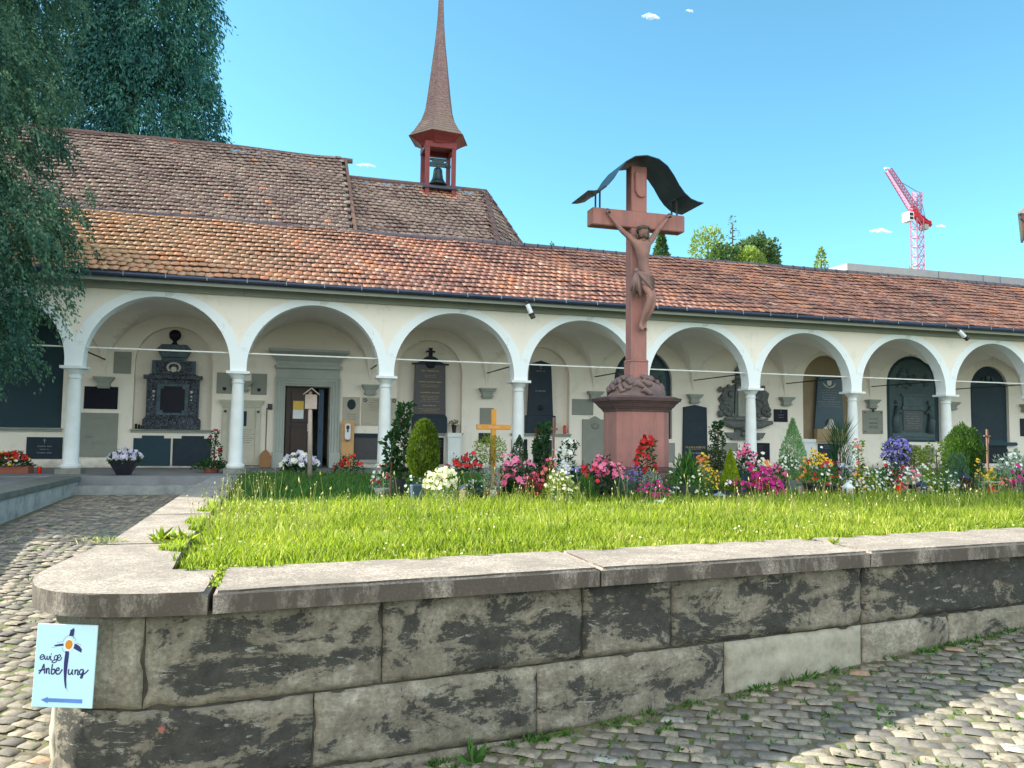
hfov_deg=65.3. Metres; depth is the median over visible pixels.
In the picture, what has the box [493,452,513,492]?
bedding plant
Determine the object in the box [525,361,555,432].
obelisk stele
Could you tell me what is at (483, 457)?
small tree
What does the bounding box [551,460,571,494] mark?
flower pot
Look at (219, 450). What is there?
rose
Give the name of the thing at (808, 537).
coping weed
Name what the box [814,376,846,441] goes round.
tapered stele
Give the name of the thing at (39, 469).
grave candle
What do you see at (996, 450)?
memorial plaque
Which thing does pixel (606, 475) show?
flowering bush
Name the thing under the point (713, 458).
boxwood
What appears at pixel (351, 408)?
memorial plaque
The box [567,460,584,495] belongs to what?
bedding plant
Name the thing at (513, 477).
flowering bush
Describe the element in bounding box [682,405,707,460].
gravestone
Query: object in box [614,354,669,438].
arched relief
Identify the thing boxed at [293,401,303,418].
notice
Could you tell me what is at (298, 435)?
door panel
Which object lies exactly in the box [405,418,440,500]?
thuja
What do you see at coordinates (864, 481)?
flower mound
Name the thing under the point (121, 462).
hydrangea
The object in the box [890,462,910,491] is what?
bedding plant
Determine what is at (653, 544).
clover leaves
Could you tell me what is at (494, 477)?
leafy plant
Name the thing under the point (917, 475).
flower mound
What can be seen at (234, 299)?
arcade building
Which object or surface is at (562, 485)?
flowering bush
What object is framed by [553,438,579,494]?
flowering bush
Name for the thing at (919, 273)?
concrete building
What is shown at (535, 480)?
begonia
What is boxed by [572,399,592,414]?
memorial plaque
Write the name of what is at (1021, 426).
memorial plaque
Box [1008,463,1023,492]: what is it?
flowering bush
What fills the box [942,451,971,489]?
juniper
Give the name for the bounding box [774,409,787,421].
memorial plaque
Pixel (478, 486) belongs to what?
leafy plant
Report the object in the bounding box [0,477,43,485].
terrace paving
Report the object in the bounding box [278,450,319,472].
hydrangea
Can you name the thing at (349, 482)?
grass
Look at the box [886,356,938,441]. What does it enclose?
arched relief
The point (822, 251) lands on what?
distant conifer
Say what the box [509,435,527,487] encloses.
dwarf conifer
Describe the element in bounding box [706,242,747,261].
distant tree
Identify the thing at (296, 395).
door panel
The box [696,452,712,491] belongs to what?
flowering plant
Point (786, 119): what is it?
sky
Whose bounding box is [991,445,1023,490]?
flowering plant
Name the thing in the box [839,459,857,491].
bedding plant
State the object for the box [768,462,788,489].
bedding plant
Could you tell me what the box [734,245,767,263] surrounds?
distant tree
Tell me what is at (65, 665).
direction sign
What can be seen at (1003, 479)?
bedding plant
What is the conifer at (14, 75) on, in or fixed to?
on the terrace paving at (7, 480)
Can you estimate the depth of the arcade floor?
16.82 m
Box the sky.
[29,0,1023,277]
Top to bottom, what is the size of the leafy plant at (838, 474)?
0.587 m
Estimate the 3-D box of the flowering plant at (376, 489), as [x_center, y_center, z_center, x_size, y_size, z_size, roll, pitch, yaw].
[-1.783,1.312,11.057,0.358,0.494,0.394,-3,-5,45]
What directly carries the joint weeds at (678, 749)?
on the ground at (724, 752)
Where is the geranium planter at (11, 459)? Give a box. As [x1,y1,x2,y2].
[0,450,36,473]
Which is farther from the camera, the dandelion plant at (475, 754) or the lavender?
the lavender
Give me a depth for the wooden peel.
20.95 m
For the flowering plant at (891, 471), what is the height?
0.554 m
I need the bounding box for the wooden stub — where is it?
[459,490,464,501]
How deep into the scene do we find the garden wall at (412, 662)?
4.77 m
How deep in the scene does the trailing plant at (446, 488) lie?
9.32 m
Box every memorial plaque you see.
[0,308,63,427]
[26,437,62,458]
[79,413,118,456]
[84,386,117,408]
[113,351,131,373]
[133,435,170,465]
[172,436,210,465]
[216,372,231,393]
[251,374,266,394]
[342,397,359,425]
[354,433,377,462]
[361,397,396,425]
[438,438,443,463]
[479,433,489,442]
[480,408,493,424]
[511,439,526,455]
[533,440,551,462]
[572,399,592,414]
[669,443,674,462]
[722,443,737,450]
[744,443,769,462]
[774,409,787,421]
[818,444,836,460]
[862,408,882,433]
[923,447,934,462]
[981,445,1007,462]
[1020,418,1023,435]
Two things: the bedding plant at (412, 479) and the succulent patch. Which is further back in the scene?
the succulent patch
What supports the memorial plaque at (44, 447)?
attached to the arcade building at (234, 299)
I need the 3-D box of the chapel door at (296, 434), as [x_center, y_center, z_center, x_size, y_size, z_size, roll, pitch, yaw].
[-5.800,1.168,21.732,0.708,2.164,0.122,3,-4,-26]
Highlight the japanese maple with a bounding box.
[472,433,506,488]
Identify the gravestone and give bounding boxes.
[456,483,480,498]
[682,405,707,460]
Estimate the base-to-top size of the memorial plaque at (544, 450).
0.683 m
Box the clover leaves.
[161,505,1023,569]
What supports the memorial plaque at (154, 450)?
attached to the arcade building at (234, 299)
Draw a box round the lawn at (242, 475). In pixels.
[183,472,1017,565]
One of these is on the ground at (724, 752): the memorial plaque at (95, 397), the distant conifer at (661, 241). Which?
the distant conifer at (661, 241)
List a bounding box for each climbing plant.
[377,427,402,496]
[387,400,417,498]
[530,420,553,491]
[708,420,726,482]
[848,438,868,491]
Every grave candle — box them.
[37,466,41,473]
[896,484,901,493]
[982,481,998,492]
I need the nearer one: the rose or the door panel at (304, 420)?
the rose
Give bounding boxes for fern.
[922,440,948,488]
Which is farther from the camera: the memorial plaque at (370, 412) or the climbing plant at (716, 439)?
the memorial plaque at (370, 412)
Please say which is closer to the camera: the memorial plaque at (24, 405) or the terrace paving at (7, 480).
the terrace paving at (7, 480)
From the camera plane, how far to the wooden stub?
9.35 m
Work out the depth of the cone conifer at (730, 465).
11.18 m
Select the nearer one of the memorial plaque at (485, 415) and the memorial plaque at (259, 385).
the memorial plaque at (259, 385)
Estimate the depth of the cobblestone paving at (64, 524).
5.03 m
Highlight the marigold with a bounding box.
[704,467,719,493]
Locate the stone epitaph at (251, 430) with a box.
[219,399,264,464]
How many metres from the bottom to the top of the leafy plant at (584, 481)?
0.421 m
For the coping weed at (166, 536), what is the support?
on the garden wall at (412, 662)
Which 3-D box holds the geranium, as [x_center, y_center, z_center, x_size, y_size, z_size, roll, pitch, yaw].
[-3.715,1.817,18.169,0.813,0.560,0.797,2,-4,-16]
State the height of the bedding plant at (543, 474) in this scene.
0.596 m
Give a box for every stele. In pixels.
[411,348,448,432]
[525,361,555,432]
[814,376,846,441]
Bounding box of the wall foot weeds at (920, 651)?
[422,625,1023,767]
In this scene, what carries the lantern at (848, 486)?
on the lawn at (242, 475)
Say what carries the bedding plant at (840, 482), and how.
on the lawn at (242, 475)
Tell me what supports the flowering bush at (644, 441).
on the lawn at (242, 475)
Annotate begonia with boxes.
[520,472,543,499]
[753,451,775,489]
[779,454,799,470]
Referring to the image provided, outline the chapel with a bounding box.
[0,0,522,467]
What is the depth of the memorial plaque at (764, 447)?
25.53 m
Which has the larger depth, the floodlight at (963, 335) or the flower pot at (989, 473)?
the floodlight at (963, 335)
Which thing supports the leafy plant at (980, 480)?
on the lawn at (242, 475)
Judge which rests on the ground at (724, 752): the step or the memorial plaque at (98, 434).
the step
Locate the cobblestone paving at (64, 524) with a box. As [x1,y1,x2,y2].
[0,494,1023,767]
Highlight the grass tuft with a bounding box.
[75,530,128,543]
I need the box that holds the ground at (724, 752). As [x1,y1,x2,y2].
[0,494,1023,767]
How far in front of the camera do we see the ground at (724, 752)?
5.07 m
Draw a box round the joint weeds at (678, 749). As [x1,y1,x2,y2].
[0,525,1023,767]
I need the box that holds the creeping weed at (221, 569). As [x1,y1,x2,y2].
[208,563,227,586]
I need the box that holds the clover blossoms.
[204,492,1021,565]
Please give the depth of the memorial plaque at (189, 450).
20.68 m
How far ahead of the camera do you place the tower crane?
172.99 m
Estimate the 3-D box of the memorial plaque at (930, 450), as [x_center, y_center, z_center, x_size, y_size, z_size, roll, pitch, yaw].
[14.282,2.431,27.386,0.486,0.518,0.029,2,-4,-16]
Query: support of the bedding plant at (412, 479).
on the lawn at (242, 475)
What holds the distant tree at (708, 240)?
on the ground at (724, 752)
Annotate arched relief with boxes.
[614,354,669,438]
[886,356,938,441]
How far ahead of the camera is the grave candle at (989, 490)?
12.65 m
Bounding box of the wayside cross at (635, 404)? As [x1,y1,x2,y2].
[572,155,703,490]
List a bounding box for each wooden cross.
[476,410,510,489]
[551,417,557,469]
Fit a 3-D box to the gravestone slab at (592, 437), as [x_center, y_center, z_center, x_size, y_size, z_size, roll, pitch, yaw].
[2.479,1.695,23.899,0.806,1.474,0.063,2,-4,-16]
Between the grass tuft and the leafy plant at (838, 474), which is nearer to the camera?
the grass tuft
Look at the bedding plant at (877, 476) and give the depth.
12.04 m
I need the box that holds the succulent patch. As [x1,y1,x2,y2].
[953,475,977,491]
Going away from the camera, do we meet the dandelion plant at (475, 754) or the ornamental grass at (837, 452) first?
the dandelion plant at (475, 754)
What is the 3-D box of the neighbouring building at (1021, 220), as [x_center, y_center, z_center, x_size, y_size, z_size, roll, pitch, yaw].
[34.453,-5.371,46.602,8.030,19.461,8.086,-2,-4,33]
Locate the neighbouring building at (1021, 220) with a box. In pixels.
[1018,208,1023,242]
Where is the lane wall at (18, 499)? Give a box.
[0,476,80,523]
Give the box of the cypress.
[777,417,809,492]
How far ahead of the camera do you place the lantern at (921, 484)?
12.25 m
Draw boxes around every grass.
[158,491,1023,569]
[209,467,1022,504]
[820,416,857,486]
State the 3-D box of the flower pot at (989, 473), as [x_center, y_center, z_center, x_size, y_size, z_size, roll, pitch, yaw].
[8.031,1.628,13.438,0.345,0.458,0.342,4,-5,-39]
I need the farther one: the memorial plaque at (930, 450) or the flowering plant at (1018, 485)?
the memorial plaque at (930, 450)
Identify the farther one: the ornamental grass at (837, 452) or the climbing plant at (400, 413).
the ornamental grass at (837, 452)
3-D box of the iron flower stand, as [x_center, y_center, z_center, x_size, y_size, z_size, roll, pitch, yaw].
[6.101,1.629,12.181,0.200,0.201,0.200,2,-4,-16]
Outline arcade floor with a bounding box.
[0,468,1018,484]
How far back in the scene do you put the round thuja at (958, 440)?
14.77 m
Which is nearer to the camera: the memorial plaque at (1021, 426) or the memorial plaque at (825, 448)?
the memorial plaque at (825, 448)
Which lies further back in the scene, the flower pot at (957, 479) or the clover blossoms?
the flower pot at (957, 479)
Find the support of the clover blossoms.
on the lawn at (242, 475)
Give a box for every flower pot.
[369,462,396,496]
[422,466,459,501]
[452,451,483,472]
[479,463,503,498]
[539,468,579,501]
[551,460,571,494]
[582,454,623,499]
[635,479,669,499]
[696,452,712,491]
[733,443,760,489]
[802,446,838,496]
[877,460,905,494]
[924,471,933,492]
[942,469,960,494]
[979,467,997,488]
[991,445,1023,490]
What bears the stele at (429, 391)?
attached to the arcade building at (234, 299)
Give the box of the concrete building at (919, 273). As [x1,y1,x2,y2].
[829,263,1023,284]
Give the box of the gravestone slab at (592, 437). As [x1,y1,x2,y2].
[582,416,603,464]
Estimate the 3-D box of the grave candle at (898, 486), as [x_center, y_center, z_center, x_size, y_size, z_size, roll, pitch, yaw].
[5.830,1.610,12.049,0.084,0.215,0.084,2,-4,-16]
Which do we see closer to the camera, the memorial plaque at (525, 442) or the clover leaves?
the clover leaves
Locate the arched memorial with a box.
[970,367,1006,441]
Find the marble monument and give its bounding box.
[142,330,202,429]
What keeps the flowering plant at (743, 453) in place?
on the lawn at (242, 475)
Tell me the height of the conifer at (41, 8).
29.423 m
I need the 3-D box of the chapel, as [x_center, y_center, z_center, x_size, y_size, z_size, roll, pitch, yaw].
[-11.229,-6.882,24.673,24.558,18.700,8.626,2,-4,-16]
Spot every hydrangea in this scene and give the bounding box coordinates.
[105,446,143,474]
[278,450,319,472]
[879,436,912,476]
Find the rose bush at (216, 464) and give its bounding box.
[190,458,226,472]
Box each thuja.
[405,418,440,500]
[941,421,987,485]
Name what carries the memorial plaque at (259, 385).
attached to the arcade building at (234, 299)
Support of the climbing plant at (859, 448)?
on the lawn at (242, 475)
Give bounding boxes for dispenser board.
[340,421,353,467]
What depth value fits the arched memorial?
28.39 m
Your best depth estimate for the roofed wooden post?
15.82 m
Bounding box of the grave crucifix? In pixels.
[983,429,990,480]
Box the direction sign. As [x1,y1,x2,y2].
[31,623,98,708]
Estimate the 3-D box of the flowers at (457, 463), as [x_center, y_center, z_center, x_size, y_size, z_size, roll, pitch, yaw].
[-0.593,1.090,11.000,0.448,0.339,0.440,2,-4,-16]
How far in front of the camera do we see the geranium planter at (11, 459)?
16.78 m
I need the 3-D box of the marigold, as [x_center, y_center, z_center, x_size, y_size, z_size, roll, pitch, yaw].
[3.021,1.468,12.059,0.253,0.475,0.239,2,-4,-16]
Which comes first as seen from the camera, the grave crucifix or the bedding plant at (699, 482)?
the bedding plant at (699, 482)
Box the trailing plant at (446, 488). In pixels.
[429,485,454,500]
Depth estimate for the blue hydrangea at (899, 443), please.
13.90 m
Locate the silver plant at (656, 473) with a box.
[638,467,666,495]
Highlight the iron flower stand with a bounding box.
[905,484,918,491]
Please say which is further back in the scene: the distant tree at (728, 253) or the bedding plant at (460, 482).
the distant tree at (728, 253)
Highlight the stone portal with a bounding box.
[269,348,349,467]
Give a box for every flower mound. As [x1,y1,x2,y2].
[849,465,881,492]
[896,466,925,493]
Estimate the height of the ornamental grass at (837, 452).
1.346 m
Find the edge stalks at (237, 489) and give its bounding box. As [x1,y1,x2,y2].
[187,469,275,542]
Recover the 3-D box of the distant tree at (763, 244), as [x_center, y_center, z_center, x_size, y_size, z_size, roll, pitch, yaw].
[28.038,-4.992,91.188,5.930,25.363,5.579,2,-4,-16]
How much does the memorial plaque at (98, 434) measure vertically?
1.102 m
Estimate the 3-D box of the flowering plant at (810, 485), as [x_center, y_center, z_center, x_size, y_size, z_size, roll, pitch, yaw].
[4.529,1.298,11.795,0.498,0.772,0.514,2,-4,-16]
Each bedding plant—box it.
[402,473,423,498]
[444,453,463,490]
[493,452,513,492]
[533,457,549,493]
[542,448,558,490]
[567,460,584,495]
[609,462,628,495]
[663,464,683,496]
[685,467,709,497]
[745,461,762,492]
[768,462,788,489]
[794,456,813,491]
[822,466,843,492]
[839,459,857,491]
[866,463,890,496]
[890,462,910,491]
[912,463,938,489]
[933,467,956,493]
[969,458,986,487]
[992,469,1013,494]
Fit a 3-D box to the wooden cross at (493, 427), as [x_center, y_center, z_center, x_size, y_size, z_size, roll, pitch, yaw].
[-0.269,0.983,11.419,0.499,1.234,0.058,2,-4,-16]
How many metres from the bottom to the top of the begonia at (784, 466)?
0.286 m
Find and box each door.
[284,387,312,464]
[317,389,323,466]
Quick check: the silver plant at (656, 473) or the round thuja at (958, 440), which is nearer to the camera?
the silver plant at (656, 473)
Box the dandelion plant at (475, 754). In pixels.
[454,736,487,764]
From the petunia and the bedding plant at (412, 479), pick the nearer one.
the bedding plant at (412, 479)
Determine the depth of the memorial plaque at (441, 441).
22.56 m
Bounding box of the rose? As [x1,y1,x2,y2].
[206,429,222,467]
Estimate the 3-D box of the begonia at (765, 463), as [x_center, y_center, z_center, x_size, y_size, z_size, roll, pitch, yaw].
[4.015,1.424,12.771,0.392,0.694,0.404,3,-5,-36]
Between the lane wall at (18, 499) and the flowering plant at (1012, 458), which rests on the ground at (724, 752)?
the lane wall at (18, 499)
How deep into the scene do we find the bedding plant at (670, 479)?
11.40 m
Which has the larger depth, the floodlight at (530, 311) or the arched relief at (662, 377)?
the arched relief at (662, 377)
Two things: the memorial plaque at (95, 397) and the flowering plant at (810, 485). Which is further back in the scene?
the memorial plaque at (95, 397)
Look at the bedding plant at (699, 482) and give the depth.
11.29 m
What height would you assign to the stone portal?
3.152 m
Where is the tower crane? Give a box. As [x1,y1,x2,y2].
[884,167,931,269]
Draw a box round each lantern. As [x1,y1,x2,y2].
[842,480,853,496]
[915,479,927,493]
[959,471,969,490]
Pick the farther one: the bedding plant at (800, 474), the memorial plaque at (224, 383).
the memorial plaque at (224, 383)
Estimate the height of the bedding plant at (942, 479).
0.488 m
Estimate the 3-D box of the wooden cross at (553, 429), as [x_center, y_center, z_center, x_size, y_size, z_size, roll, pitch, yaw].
[0.661,1.115,12.735,0.131,1.165,0.034,2,-4,-16]
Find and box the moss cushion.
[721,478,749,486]
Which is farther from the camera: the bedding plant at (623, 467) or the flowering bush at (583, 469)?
the bedding plant at (623, 467)
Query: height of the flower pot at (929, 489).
0.394 m
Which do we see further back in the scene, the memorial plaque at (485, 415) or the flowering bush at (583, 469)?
the memorial plaque at (485, 415)
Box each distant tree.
[687,223,726,258]
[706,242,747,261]
[734,229,782,264]
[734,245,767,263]
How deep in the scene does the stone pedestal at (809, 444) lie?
25.70 m
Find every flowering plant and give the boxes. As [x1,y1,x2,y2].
[859,462,868,477]
[1013,477,1023,493]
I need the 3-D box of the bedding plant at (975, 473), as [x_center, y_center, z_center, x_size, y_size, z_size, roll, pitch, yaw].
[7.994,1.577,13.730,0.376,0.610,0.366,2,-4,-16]
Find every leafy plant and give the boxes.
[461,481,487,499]
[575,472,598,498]
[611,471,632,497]
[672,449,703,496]
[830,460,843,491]
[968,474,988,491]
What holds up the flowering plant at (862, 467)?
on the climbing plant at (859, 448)
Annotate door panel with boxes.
[289,427,306,455]
[290,412,306,422]
[291,390,307,407]
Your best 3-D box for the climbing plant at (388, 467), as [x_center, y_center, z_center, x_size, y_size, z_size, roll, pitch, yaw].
[-1.587,1.050,10.549,0.323,0.955,0.322,0,-4,16]
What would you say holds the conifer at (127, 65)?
on the ground at (724, 752)
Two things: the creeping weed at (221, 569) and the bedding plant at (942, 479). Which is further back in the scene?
the bedding plant at (942, 479)
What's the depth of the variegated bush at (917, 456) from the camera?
13.80 m
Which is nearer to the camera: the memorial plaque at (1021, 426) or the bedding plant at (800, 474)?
the bedding plant at (800, 474)
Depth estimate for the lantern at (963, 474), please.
13.38 m
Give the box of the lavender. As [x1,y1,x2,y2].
[625,466,645,493]
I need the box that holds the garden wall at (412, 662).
[32,482,1023,767]
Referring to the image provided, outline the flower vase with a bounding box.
[449,419,459,432]
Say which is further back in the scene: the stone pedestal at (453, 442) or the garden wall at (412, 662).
the stone pedestal at (453, 442)
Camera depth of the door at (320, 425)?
22.12 m
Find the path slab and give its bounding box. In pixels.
[203,476,236,481]
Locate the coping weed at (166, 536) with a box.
[148,525,200,542]
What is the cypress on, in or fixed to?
on the lawn at (242, 475)
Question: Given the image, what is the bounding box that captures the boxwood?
[700,445,727,482]
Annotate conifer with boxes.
[0,0,73,124]
[0,0,105,401]
[32,0,238,149]
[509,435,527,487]
[652,234,670,255]
[714,448,747,497]
[813,246,829,268]
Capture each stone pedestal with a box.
[445,433,461,467]
[796,439,815,467]
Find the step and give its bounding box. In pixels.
[73,485,194,494]
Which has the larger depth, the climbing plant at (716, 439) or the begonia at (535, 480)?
the climbing plant at (716, 439)
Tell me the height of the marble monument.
2.569 m
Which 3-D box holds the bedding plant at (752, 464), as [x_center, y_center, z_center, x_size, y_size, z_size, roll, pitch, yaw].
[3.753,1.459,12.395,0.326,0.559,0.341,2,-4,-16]
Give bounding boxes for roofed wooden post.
[303,388,318,476]
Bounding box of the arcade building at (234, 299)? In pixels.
[0,203,1023,473]
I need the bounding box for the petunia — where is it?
[741,465,785,496]
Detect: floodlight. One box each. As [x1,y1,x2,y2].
[525,301,534,318]
[956,328,969,340]
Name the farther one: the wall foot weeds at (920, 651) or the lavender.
the lavender
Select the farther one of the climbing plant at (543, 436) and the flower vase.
the flower vase
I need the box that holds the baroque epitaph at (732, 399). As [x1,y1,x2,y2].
[717,367,772,439]
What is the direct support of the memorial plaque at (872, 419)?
attached to the arcade building at (234, 299)
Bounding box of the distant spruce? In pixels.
[726,215,739,251]
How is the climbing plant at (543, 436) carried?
on the lawn at (242, 475)
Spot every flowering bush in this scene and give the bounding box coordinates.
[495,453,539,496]
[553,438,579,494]
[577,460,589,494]
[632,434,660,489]
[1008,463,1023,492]
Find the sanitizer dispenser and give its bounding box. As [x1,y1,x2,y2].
[345,424,350,440]
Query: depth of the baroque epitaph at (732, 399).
25.28 m
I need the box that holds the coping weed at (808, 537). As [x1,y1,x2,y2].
[799,533,839,542]
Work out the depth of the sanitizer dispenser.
21.56 m
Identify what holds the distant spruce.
on the ground at (724, 752)
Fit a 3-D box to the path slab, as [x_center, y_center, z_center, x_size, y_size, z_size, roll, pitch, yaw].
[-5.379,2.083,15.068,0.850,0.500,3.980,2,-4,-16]
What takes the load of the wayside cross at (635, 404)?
on the lawn at (242, 475)
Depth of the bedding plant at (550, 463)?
11.55 m
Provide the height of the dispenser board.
1.267 m
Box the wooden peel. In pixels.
[259,408,270,466]
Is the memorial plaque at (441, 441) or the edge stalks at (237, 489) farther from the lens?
the memorial plaque at (441, 441)
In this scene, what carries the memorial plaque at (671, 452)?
attached to the arcade building at (234, 299)
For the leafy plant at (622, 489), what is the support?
on the lawn at (242, 475)
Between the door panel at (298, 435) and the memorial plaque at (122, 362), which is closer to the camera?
the memorial plaque at (122, 362)
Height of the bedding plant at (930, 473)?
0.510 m
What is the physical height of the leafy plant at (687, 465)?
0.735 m
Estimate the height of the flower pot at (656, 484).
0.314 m
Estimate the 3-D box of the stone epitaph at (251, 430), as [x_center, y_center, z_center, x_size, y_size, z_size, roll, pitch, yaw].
[-7.119,1.276,21.011,1.128,1.706,0.169,2,-4,-16]
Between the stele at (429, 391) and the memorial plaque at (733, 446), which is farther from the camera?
the memorial plaque at (733, 446)
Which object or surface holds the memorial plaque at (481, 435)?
attached to the arcade building at (234, 299)
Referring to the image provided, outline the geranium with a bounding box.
[331,452,366,473]
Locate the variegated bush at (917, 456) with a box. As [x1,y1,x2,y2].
[900,445,927,480]
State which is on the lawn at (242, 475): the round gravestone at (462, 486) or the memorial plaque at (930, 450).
the round gravestone at (462, 486)

